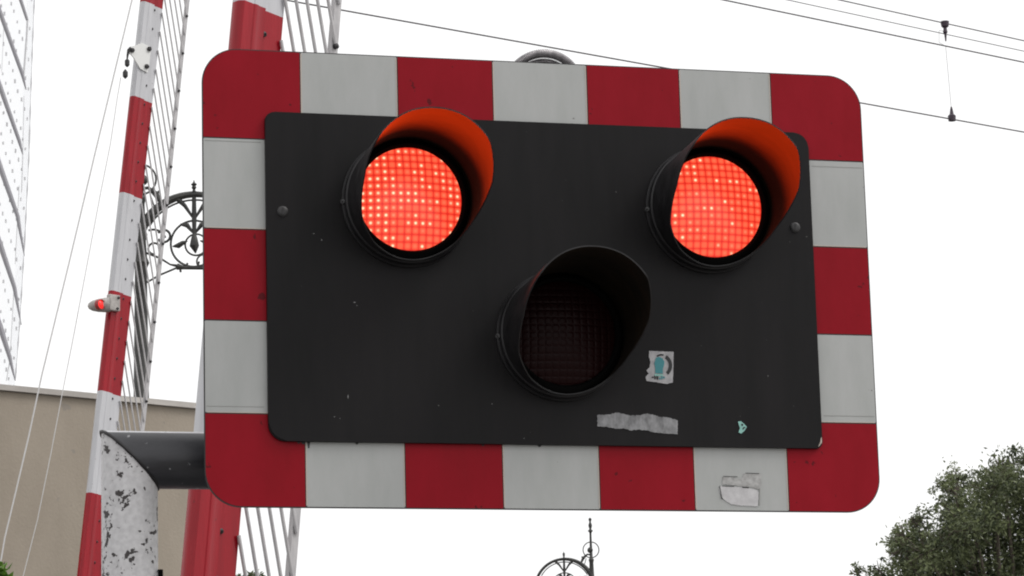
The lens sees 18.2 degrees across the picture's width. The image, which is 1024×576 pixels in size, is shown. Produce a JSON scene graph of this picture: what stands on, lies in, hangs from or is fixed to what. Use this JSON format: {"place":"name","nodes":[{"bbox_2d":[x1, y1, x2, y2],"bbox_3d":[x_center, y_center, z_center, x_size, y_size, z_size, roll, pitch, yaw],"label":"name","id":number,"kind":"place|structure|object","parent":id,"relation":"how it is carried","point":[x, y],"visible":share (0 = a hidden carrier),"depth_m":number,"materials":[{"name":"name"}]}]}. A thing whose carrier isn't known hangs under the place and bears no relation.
{"place":"outdoors","nodes":[
{"label":"outdoors","id":0,"kind":"place"},
{"bbox_2d":[0,0,34,380],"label":"stadium facade","id":1,"kind":"structure","parent":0,"point":[9,192],"depth_m":68.63,"materials":[{"name":"white metal"}]},
{"bbox_2d":[0,0,1023,575],"label":"sky","id":2,"kind":"structure","parent":0,"point":[945,199],"materials":[{"name":"white"}]},
{"bbox_2d":[723,0,1023,62],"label":"overhead wire","id":3,"kind":"object","parent":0,"point":[872,30],"visible":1,"depth_m":18.42,"materials":[{"name":"black metal"}]},
{"bbox_2d":[788,0,1023,51],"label":"overhead wire","id":4,"kind":"object","parent":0,"point":[904,25],"visible":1,"depth_m":18.59,"materials":[{"name":"black metal"}]},
{"bbox_2d":[839,0,1023,40],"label":"overhead wire","id":5,"kind":"object","parent":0,"point":[930,20],"visible":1,"depth_m":18.73,"materials":[{"name":"black metal"}]},
{"bbox_2d":[939,20,955,121],"bbox_3d":[2.552,-1.271,18.758,0.069,0.608,0.053,-6,-13,22],"label":"wire dropper","id":6,"kind":"object","parent":5,"relation":"hanging from","point":[944,26],"visible":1,"depth_m":18.78,"materials":[{"name":"black metal"}]},
{"bbox_2d":[287,0,1023,132],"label":"overhead wire","id":7,"kind":"object","parent":6,"relation":"hanging from","point":[616,59],"visible":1,"depth_m":17.01,"materials":[{"name":"black metal"}]},
{"label":"road","id":8,"kind":"structure","parent":0,"visible":0},
{"bbox_2d":[0,561,13,575],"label":"climbing shrub","id":9,"kind":"object","parent":8,"relation":"on","point":[3,570],"visible":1,"depth_m":14.05,"materials":[{"name":"green plant"}]},
{"bbox_2d":[0,0,189,575],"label":"barrier boom","id":10,"kind":"object","parent":8,"relation":"on","point":[115,305],"visible":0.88,"depth_m":16.61,"materials":[{"name":"white paint"}]},
{"bbox_2d":[181,0,341,575],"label":"barrier boom","id":11,"kind":"object","parent":8,"relation":"on","point":[212,540],"visible":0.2,"depth_m":7.15,"materials":[{"name":"white paint"}]},
{"bbox_2d":[99,49,879,575],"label":"level crossing signal","id":12,"kind":"object","parent":8,"relation":"on","point":[537,281],"visible":1,"depth_m":5.52,"materials":[{"name":"white paint"}]},
{"label":"ground","id":13,"kind":"structure","parent":0,"visible":0},
{"bbox_2d":[0,384,195,575],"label":"rendered wall","id":14,"kind":"structure","parent":13,"relation":"on","point":[55,547],"depth_m":18.73,"materials":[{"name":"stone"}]},
{"bbox_2d":[133,165,202,397],"bbox_3d":[-2.672,2.773,26.369,1.160,8.640,0.398,-1,-12,-2],"label":"ornate lamp post","id":15,"kind":"object","parent":13,"relation":"on","point":[178,198],"visible":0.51,"depth_m":26.98,"materials":[{"name":"metal"}]},
{"bbox_2d":[236,569,265,575],"bbox_3d":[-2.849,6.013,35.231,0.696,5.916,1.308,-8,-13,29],"label":"distant bush","id":16,"kind":"object","parent":13,"relation":"on","point":[251,573],"visible":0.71,"depth_m":35.87,"materials":[{"name":"green plant"}]},
{"bbox_2d":[537,518,598,575],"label":"ornate lamp post","id":17,"kind":"object","parent":13,"relation":"on","point":[589,570],"visible":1,"depth_m":53.07,"materials":[{"name":"metal"}]},
{"bbox_2d":[849,442,1023,575],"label":"leafy tree","id":18,"kind":"object","parent":13,"relation":"on","point":[975,529],"visible":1,"depth_m":34.42,"materials":[{"name":"green plant"}]}
]}

